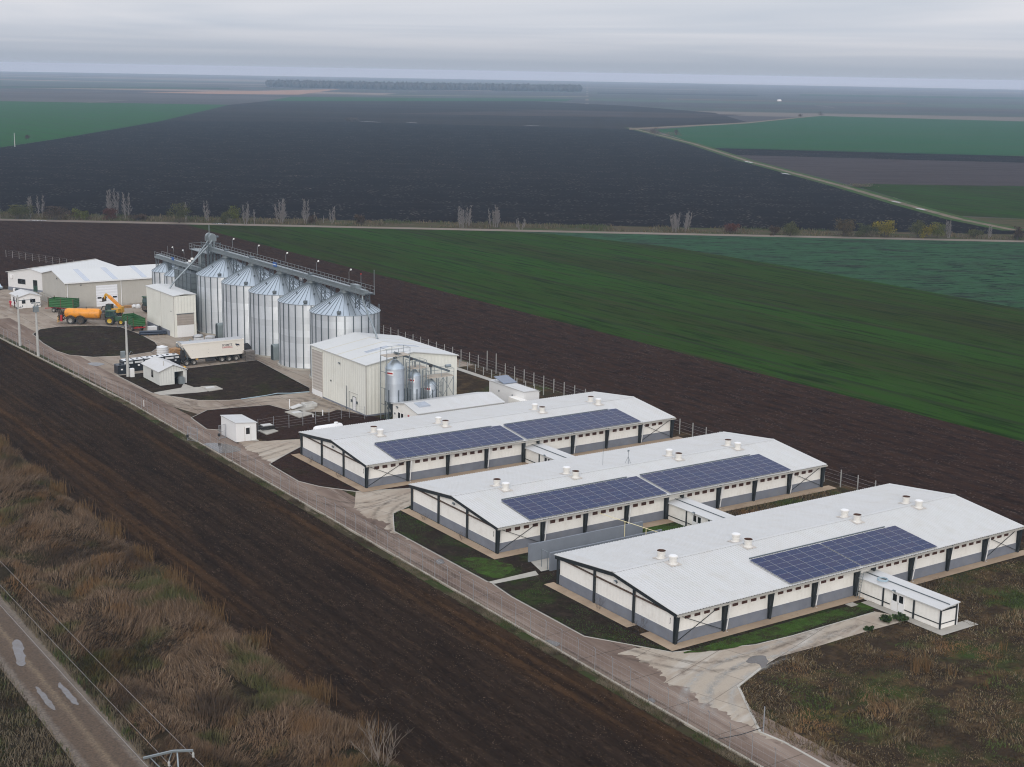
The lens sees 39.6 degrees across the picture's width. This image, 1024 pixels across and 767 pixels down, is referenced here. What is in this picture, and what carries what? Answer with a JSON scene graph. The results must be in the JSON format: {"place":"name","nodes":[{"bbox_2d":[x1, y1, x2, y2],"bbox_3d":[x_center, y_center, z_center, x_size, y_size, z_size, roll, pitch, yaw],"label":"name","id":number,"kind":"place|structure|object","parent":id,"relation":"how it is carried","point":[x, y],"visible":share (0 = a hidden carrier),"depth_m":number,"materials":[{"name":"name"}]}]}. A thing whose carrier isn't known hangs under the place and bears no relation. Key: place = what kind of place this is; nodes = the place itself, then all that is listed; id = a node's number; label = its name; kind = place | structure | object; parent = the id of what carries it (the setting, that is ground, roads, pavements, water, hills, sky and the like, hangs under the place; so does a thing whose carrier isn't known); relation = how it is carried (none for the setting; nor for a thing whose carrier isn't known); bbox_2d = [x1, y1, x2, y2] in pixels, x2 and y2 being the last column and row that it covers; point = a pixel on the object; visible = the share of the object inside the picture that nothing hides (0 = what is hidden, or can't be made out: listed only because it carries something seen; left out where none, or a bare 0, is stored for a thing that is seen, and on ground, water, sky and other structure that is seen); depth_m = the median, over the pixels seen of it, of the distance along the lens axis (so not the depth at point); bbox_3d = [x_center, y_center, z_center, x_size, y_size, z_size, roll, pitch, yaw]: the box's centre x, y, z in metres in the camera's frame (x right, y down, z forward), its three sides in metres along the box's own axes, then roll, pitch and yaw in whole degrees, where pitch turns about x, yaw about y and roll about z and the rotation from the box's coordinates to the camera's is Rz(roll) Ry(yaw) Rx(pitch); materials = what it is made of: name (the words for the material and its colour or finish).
{"place":"outdoors","nodes":[
{"label":"outdoors","id":0,"kind":"place"},
{"bbox_2d":[0,339,114,414],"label":"ploughed field","id":1,"kind":"structure","parent":0,"point":[28,382],"depth_m":233.60,"materials":[{"name":"soil"}]},
{"bbox_2d":[0,101,225,146],"bbox_3d":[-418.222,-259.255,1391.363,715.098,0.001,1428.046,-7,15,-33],"label":"green field","id":2,"kind":"structure","parent":0,"point":[37,121],"depth_m":1433.32,"materials":[{"name":"plant"}]},
{"bbox_2d":[0,452,393,766],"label":"ditch bank","id":3,"kind":"structure","parent":0,"point":[5,574],"depth_m":128.43,"materials":[{"name":"plant"}]},
{"bbox_2d":[0,434,403,766],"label":"reeds","id":4,"kind":"object","parent":3,"relation":"on","point":[307,730],"visible":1,"depth_m":126.33,"materials":[{"name":"plant"}]},
{"bbox_2d":[349,718,407,766],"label":"bare shrub","id":5,"kind":"object","parent":3,"relation":"on","point":[387,759],"visible":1,"depth_m":106.52,"materials":[{"name":"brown plant"}]},
{"bbox_2d":[148,89,337,94],"bbox_3d":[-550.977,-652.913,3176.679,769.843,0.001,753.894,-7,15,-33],"label":"stubble field","id":6,"kind":"structure","parent":0,"point":[288,92],"depth_m":2973.61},
{"bbox_2d":[239,439,299,461],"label":"fork road","id":7,"kind":"structure","parent":0,"point":[272,450],"depth_m":198.88,"materials":[{"name":"concrete"}]},
{"bbox_2d":[0,396,758,766],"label":"ploughed field","id":8,"kind":"structure","parent":0,"point":[436,677],"depth_m":137.39,"materials":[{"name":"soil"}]},
{"bbox_2d":[354,489,423,547],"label":"fork road","id":9,"kind":"structure","parent":0,"point":[382,505],"depth_m":174.19,"materials":[{"name":"concrete"}]},
{"bbox_2d":[0,318,857,766],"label":"yard road","id":10,"kind":"structure","parent":0,"point":[644,674],"depth_m":142.15,"materials":[{"name":"concrete"}]},
{"bbox_2d":[205,443,240,452],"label":"puddle","id":11,"kind":"object","parent":10,"relation":"on","point":[217,447],"visible":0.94,"depth_m":198.26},
{"bbox_2d":[163,101,744,128],"bbox_3d":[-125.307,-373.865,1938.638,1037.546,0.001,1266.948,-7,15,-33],"label":"dark field","id":12,"kind":"structure","parent":0,"point":[321,111],"depth_m":1691.44,"materials":[{"name":"soil"}]},
{"bbox_2d":[462,557,514,577],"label":"lawn","id":13,"kind":"structure","parent":0,"point":[496,565],"depth_m":152.55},
{"bbox_2d":[0,121,1023,233],"bbox_3d":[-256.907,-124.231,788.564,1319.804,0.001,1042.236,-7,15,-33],"label":"dark field","id":14,"kind":"structure","parent":0,"point":[372,171],"depth_m":698.81,"materials":[{"name":"soil"}]},
{"bbox_2d":[0,221,1023,720],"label":"ploughed field","id":15,"kind":"structure","parent":0,"point":[852,439],"depth_m":250.36,"materials":[{"name":"brown soil"}]},
{"bbox_2d":[0,286,1023,766],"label":"yard soil","id":16,"kind":"structure","parent":0,"point":[834,654],"depth_m":125.40,"materials":[{"name":"soil"}]},
{"bbox_2d":[34,326,156,356],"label":"soil plot","id":17,"kind":"object","parent":16,"relation":"on","point":[96,341],"visible":0.89,"depth_m":273.01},
{"bbox_2d":[118,360,308,399],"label":"soil plot","id":18,"kind":"object","parent":16,"relation":"on","point":[241,380],"visible":0.83,"depth_m":239.25,"materials":[{"name":"soil"}]},
{"bbox_2d":[117,321,134,376],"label":"concrete pole","id":19,"kind":"object","parent":18,"relation":"on","point":[122,355],"visible":1,"depth_m":241.19,"materials":[{"name":"concrete"}]},
{"bbox_2d":[141,356,186,385],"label":"hut","id":20,"kind":"object","parent":18,"relation":"on","point":[159,371],"visible":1,"depth_m":237.61,"materials":[{"name":"white metal"}]},
{"bbox_2d":[154,384,206,394],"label":"footpath","id":21,"kind":"structure","parent":18,"relation":"on","point":[185,388],"depth_m":232.42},
{"bbox_2d":[0,289,472,413],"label":"yard concrete","id":22,"kind":"object","parent":16,"relation":"on","point":[47,317],"visible":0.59,"depth_m":254.47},
{"bbox_2d":[9,289,41,308],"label":"gatehouse","id":23,"kind":"object","parent":22,"relation":"on","point":[24,295],"visible":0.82,"depth_m":308.90,"materials":[{"name":"paint"}]},
{"bbox_2d":[6,259,114,293],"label":"office","id":24,"kind":"structure","parent":22,"relation":"on","point":[29,279],"depth_m":330.57,"materials":[{"name":"metal"}]},
{"bbox_2d":[45,295,79,311],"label":"farm trailer","id":25,"kind":"object","parent":22,"relation":"on","point":[56,303],"visible":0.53,"depth_m":302.93,"materials":[{"name":"green paint"}]},
{"bbox_2d":[57,306,106,323],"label":"slurry tanker","id":26,"kind":"object","parent":22,"relation":"on","point":[78,315],"visible":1,"depth_m":289.90,"materials":[{"name":"orange paint"}]},
{"bbox_2d":[42,262,189,307],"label":"warehouse","id":27,"kind":"structure","parent":22,"relation":"on","point":[120,285],"depth_m":313.72,"materials":[{"name":"beige metal"}]},
{"bbox_2d":[96,284,117,306],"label":"sectional door","id":28,"kind":"structure","parent":27,"relation":"in","point":[111,290],"depth_m":312.19,"materials":[{"name":"white metal"}]},
{"bbox_2d":[121,312,145,330],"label":"farm trailer","id":29,"kind":"object","parent":22,"relation":"on","point":[133,320],"visible":0.88,"depth_m":283.88,"materials":[{"name":"green paint"}]},
{"bbox_2d":[151,261,173,283],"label":"grain silo","id":30,"kind":"object","parent":22,"relation":"on","point":[159,271],"visible":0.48,"depth_m":301.22,"materials":[{"name":"metal"}]},
{"bbox_2d":[146,284,196,337],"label":"intake tower","id":31,"kind":"structure","parent":22,"relation":"on","point":[171,311],"depth_m":279.31,"materials":[{"name":"metal"}]},
{"bbox_2d":[177,313,193,336],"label":"roller door","id":32,"kind":"structure","parent":31,"relation":"in","point":[185,321],"depth_m":278.48,"materials":[{"name":"metal"}]},
{"bbox_2d":[154,246,205,271],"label":"conveyor gantry","id":33,"kind":"object","parent":22,"relation":"on","point":[169,260],"visible":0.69,"depth_m":298.66,"materials":[{"name":"metal"}]},
{"bbox_2d":[174,263,204,322],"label":"silo","id":34,"kind":"object","parent":22,"relation":"on","point":[187,281],"visible":0.41,"depth_m":288.88,"materials":[{"name":"metal"}]},
{"bbox_2d":[169,224,222,288],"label":"bucket elevator","id":35,"kind":"object","parent":22,"relation":"on","point":[210,238],"visible":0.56,"depth_m":288.54,"materials":[{"name":"metal"}]},
{"bbox_2d":[176,336,243,365],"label":"tipper trailer","id":36,"kind":"object","parent":22,"relation":"on","point":[228,349],"visible":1,"depth_m":254.02,"materials":[{"name":"metal"}]},
{"bbox_2d":[196,255,244,335],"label":"grain silo","id":37,"kind":"object","parent":22,"relation":"on","point":[211,277],"visible":0.46,"depth_m":280.35,"materials":[{"name":"metal"}]},
{"bbox_2d":[221,262,272,344],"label":"grain silo","id":38,"kind":"object","parent":22,"relation":"on","point":[237,285],"visible":0.41,"depth_m":270.04,"materials":[{"name":"metal"}]},
{"bbox_2d":[248,270,303,357],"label":"grain silo","id":39,"kind":"object","parent":22,"relation":"on","point":[265,295],"visible":0.48,"depth_m":259.87,"materials":[{"name":"metal"}]},
{"bbox_2d":[206,238,374,309],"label":"conveyor gantry","id":40,"kind":"object","parent":22,"relation":"on","point":[356,289],"visible":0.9,"depth_m":257.10,"materials":[{"name":"metal"}]},
{"bbox_2d":[277,279,335,370],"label":"grain silo","id":41,"kind":"object","parent":22,"relation":"on","point":[295,305],"visible":0.48,"depth_m":249.70,"materials":[{"name":"metal"}]},
{"bbox_2d":[309,289,380,379],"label":"grain silo","id":42,"kind":"object","parent":22,"relation":"on","point":[338,314],"visible":0.59,"depth_m":239.18,"materials":[{"name":"metal"}]},
{"bbox_2d":[309,332,458,415],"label":"feed mill","id":43,"kind":"object","parent":22,"relation":"on","point":[346,371],"visible":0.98,"depth_m":223.47,"materials":[{"name":"metal"}]},
{"bbox_2d":[311,347,322,397],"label":"roller door","id":44,"kind":"structure","parent":43,"relation":"in","point":[317,362],"depth_m":229.97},
{"bbox_2d":[220,414,258,442],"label":"cabin","id":45,"kind":"object","parent":16,"relation":"on","point":[240,427],"visible":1,"depth_m":202.28,"materials":[{"name":"white metal"}]},
{"bbox_2d":[192,405,385,440],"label":"soil plot","id":46,"kind":"object","parent":16,"relation":"on","point":[211,419],"visible":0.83,"depth_m":214.96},
{"bbox_2d":[271,446,408,490],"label":"soil plot","id":47,"kind":"object","parent":16,"relation":"on","point":[290,464],"visible":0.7,"depth_m":186.31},
{"bbox_2d":[384,357,409,419],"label":"feed silo","id":48,"kind":"object","parent":16,"relation":"on","point":[395,381],"visible":0.8,"depth_m":214.05,"materials":[{"name":"metal"}]},
{"bbox_2d":[380,345,453,419],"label":"scaffold","id":49,"kind":"object","parent":16,"relation":"on","point":[419,366],"visible":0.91,"depth_m":216.56,"materials":[{"name":"metal"}]},
{"bbox_2d":[407,369,426,400],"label":"feed silo","id":50,"kind":"object","parent":16,"relation":"on","point":[418,392],"visible":0.62,"depth_m":216.36,"materials":[{"name":"metal"}]},
{"bbox_2d":[423,378,441,398],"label":"feed silo","id":51,"kind":"object","parent":16,"relation":"on","point":[432,387],"visible":0.57,"depth_m":218.18,"materials":[{"name":"metal"}]},
{"bbox_2d":[12,251,875,489],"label":"fence","id":52,"kind":"object","parent":16,"relation":"on","point":[857,481],"visible":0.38,"depth_m":241.91,"materials":[{"name":"silver metal"}]},
{"bbox_2d":[391,392,504,418],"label":"shed","id":53,"kind":"structure","parent":16,"relation":"on","point":[438,404],"depth_m":212.75,"materials":[{"name":"white metal"}]},
{"bbox_2d":[292,436,681,491],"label":"apron","id":54,"kind":"object","parent":16,"relation":"on","point":[333,473],"visible":0.9,"depth_m":188.59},
{"bbox_2d":[299,391,675,487],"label":"barn","id":55,"kind":"structure","parent":54,"relation":"on","point":[354,453],"depth_m":194.87,"materials":[{"name":"metal"}]},
{"bbox_2d":[375,425,523,458],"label":"solar array","id":56,"kind":"object","parent":55,"relation":"on","point":[438,443],"visible":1,"depth_m":189.12,"materials":[{"name":"blue"}]},
{"bbox_2d":[504,408,640,438],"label":"solar array","id":57,"kind":"object","parent":55,"relation":"on","point":[548,426],"visible":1,"depth_m":200.27,"materials":[{"name":"blue"}]},
{"bbox_2d":[488,379,539,403],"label":"container building","id":58,"kind":"structure","parent":16,"relation":"on","point":[511,392],"depth_m":225.95,"materials":[{"name":"metal"}]},
{"bbox_2d":[524,439,573,463],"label":"annex","id":59,"kind":"object","parent":16,"relation":"on","point":[535,452],"visible":0.35,"depth_m":191.19,"materials":[{"name":"metal"}]},
{"bbox_2d":[394,490,837,580],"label":"soil plot","id":60,"kind":"object","parent":16,"relation":"on","point":[518,562],"visible":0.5,"depth_m":159.25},
{"bbox_2d":[549,529,661,570],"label":"grey wall","id":61,"kind":"structure","parent":60,"relation":"on","point":[552,563],"depth_m":153.45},
{"bbox_2d":[401,485,834,558],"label":"apron","id":62,"kind":"object","parent":60,"relation":"on","point":[465,540],"visible":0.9,"depth_m":168.13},
{"bbox_2d":[408,431,827,553],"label":"barn","id":63,"kind":"structure","parent":62,"relation":"on","point":[474,507],"depth_m":171.74,"materials":[{"name":"metal"}]},
{"bbox_2d":[501,476,666,519],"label":"solar array","id":64,"kind":"object","parent":63,"relation":"on","point":[568,500],"visible":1,"depth_m":165.42,"materials":[{"name":"blue"}]},
{"bbox_2d":[640,454,790,492],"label":"solar array","id":65,"kind":"object","parent":63,"relation":"on","point":[703,474],"visible":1,"depth_m":176.59,"materials":[{"name":"blue"}]},
{"bbox_2d":[667,493,733,525],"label":"annex","id":66,"kind":"object","parent":60,"relation":"on","point":[685,511],"visible":0.5,"depth_m":167.04,"materials":[{"name":"metal"}]},
{"bbox_2d":[724,488,840,515],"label":"weeds","id":67,"kind":"object","parent":60,"relation":"on","point":[756,508],"visible":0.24,"depth_m":176.44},
{"bbox_2d":[496,570,873,651],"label":"soil plot","id":68,"kind":"object","parent":16,"relation":"on","point":[555,604],"visible":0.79,"depth_m":139.68,"materials":[{"name":"soil"}]},
{"bbox_2d":[544,582,635,626],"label":"apron","id":69,"kind":"object","parent":68,"relation":"on","point":[592,605],"visible":1,"depth_m":142.08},
{"bbox_2d":[394,505,872,648],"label":"grass","id":70,"kind":"structure","parent":68,"relation":"on","point":[610,623],"depth_m":140.01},
{"bbox_2d":[684,601,872,652],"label":"lawn","id":71,"kind":"structure","parent":68,"relation":"on","point":[760,633],"depth_m":136.68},
{"bbox_2d":[554,483,1023,644],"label":"barn","id":72,"kind":"structure","parent":68,"relation":"on","point":[675,586],"depth_m":147.04,"materials":[{"name":"metal"}]},
{"bbox_2d":[749,526,936,583],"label":"solar array","id":73,"kind":"object","parent":72,"relation":"on","point":[798,564],"visible":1,"depth_m":147.41,"materials":[{"name":"blue"}]},
{"bbox_2d":[640,550,1023,650],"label":"apron","id":74,"kind":"object","parent":68,"relation":"on","point":[663,642],"visible":1,"depth_m":140.46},
{"bbox_2d":[739,545,1023,766],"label":"weeds","id":75,"kind":"object","parent":16,"relation":"on","point":[837,745],"visible":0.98,"depth_m":122.03,"materials":[{"name":"plant"}]},
{"bbox_2d":[797,641,1007,692],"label":"weeds","id":76,"kind":"object","parent":16,"relation":"on","point":[926,665],"visible":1,"depth_m":127.24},
{"bbox_2d":[861,600,977,634],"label":"apron","id":77,"kind":"object","parent":16,"relation":"on","point":[961,625],"visible":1,"depth_m":138.61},
{"bbox_2d":[857,568,960,629],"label":"annex","id":78,"kind":"object","parent":77,"relation":"on","point":[923,605],"visible":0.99,"depth_m":140.69,"materials":[{"name":"metal"}]},
{"bbox_2d":[891,592,904,613],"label":"double door","id":79,"kind":"structure","parent":78,"relation":"in","point":[898,601],"depth_m":141.33,"materials":[{"name":"white metal"}]},
{"bbox_2d":[0,71,1023,766],"bbox_3d":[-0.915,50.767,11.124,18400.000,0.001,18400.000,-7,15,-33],"label":"ground","id":80,"kind":"structure","parent":0,"point":[758,107],"depth_m":3303.74,"materials":[{"name":"soil"}]},
{"bbox_2d":[0,668,75,766],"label":"lane verge","id":81,"kind":"structure","parent":80,"relation":"on","point":[38,723],"depth_m":112.36,"materials":[{"name":"plant"}]},
{"bbox_2d":[0,569,166,766],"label":"grass","id":82,"kind":"structure","parent":81,"relation":"on","point":[78,680],"depth_m":115.40,"materials":[{"name":"plant"}]},
{"bbox_2d":[0,594,150,766],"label":"lane","id":83,"kind":"structure","parent":80,"relation":"on","point":[88,735],"depth_m":117.87,"materials":[{"name":"asphalt"}]},
{"bbox_2d":[12,639,25,665],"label":"puddle","id":84,"kind":"object","parent":83,"relation":"on","point":[18,649],"visible":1,"depth_m":128.25,"materials":[{"name":"liquid"}]},
{"bbox_2d":[0,86,228,88],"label":"strip","id":85,"kind":"object","parent":80,"relation":"on","point":[106,87],"visible":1,"depth_m":3232.61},
{"bbox_2d":[143,749,194,766],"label":"power pole","id":86,"kind":"object","parent":80,"relation":"on","point":[167,752],"visible":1,"depth_m":91.08,"materials":[{"name":"metal"}]},
{"bbox_2d":[0,334,760,766],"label":"grass margin","id":87,"kind":"object","parent":80,"relation":"on","point":[686,730],"depth_m":147.98,"materials":[{"name":"plant"}]},
{"bbox_2d":[0,337,763,766],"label":"fence base","id":88,"kind":"object","parent":87,"relation":"on","point":[418,569],"visible":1,"depth_m":145.67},
{"bbox_2d":[1,329,800,766],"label":"fence","id":89,"kind":"object","parent":88,"relation":"on","point":[415,561],"visible":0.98,"depth_m":146.27,"materials":[{"name":"metal"}]},
{"bbox_2d":[270,97,572,100],"bbox_3d":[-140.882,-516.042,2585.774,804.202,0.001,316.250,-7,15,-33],"label":"green strip","id":90,"kind":"object","parent":80,"relation":"on","point":[382,99],"visible":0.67,"depth_m":2567.23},
{"bbox_2d":[265,79,582,91],"bbox_3d":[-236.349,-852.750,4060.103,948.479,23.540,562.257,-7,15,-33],"label":"woodland","id":91,"kind":"object","parent":80,"relation":"on","point":[389,85],"visible":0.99,"depth_m":3850.16,"materials":[{"name":"plant"}]},
{"bbox_2d":[0,210,1023,239],"bbox_3d":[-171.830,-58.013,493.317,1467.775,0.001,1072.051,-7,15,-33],"label":"road verge","id":92,"kind":"structure","parent":80,"relation":"on","point":[565,228],"depth_m":485.79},
{"bbox_2d":[388,110,734,117],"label":"brown strip","id":93,"kind":"object","parent":80,"relation":"on","point":[590,113],"visible":1,"depth_m":1828.69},
{"bbox_2d":[627,128,1023,230],"bbox_3d":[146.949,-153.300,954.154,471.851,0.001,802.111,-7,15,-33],"label":"track verge","id":94,"kind":"structure","parent":80,"relation":"on","point":[904,206],"depth_m":666.99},
{"bbox_2d":[716,148,1023,162],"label":"dark strip","id":95,"kind":"object","parent":80,"relation":"on","point":[900,156],"visible":1,"depth_m":978.11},
{"bbox_2d":[0,219,1023,241],"bbox_3d":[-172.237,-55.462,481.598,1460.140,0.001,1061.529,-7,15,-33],"label":"farm road","id":96,"kind":"structure","parent":0,"point":[522,230],"depth_m":476.36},
{"bbox_2d":[0,0,1023,89],"label":"sky","id":97,"kind":"structure","parent":0,"point":[960,44],"materials":[{"name":"grey"}]},
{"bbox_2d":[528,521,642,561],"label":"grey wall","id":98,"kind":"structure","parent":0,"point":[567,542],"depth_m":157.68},
{"bbox_2d":[185,224,1023,441],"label":"wheat field","id":99,"kind":"structure","parent":0,"point":[953,359],"depth_m":326.58,"materials":[{"name":"plant"}]},
{"bbox_2d":[493,584,874,652],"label":"kerb","id":100,"kind":"structure","parent":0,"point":[650,647],"depth_m":135.95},
{"bbox_2d":[629,115,815,129],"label":"field track","id":101,"kind":"structure","parent":0,"point":[712,124],"depth_m":1532.11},
{"bbox_2d":[618,612,902,743],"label":"fork road","id":102,"kind":"structure","parent":0,"point":[720,681],"depth_m":128.84,"materials":[{"name":"concrete"}]},
{"bbox_2d":[517,231,1023,308],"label":"rapeseed field","id":103,"kind":"structure","parent":0,"point":[989,272],"depth_m":421.74,"materials":[{"name":"plant"}]},
{"bbox_2d":[737,668,829,766],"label":"kerb","id":104,"kind":"structure","parent":0,"point":[753,717],"depth_m":116.16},
{"bbox_2d":[631,128,1014,229],"bbox_3d":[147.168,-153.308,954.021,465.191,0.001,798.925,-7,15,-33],"label":"field track","id":105,"kind":"structure","parent":0,"point":[909,205],"depth_m":676.59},
{"bbox_2d":[656,116,1023,155],"bbox_3d":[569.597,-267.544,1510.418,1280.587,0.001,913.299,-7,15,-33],"label":"green field","id":106,"kind":"structure","parent":0,"point":[908,135],"depth_m":1307.45,"materials":[{"name":"plant"}]},
{"bbox_2d":[738,155,1023,185],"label":"mauve field","id":107,"kind":"structure","parent":0,"point":[887,171],"depth_m":824.59,"materials":[{"name":"soil"}]},
{"bbox_2d":[851,184,1023,218],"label":"wheat field","id":108,"kind":"structure","parent":0,"point":[988,201],"depth_m":641.50,"materials":[{"name":"plant"}]},
{"bbox_2d":[967,217,1023,228],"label":"stubble field","id":109,"kind":"structure","parent":0,"point":[1011,222],"depth_m":537.57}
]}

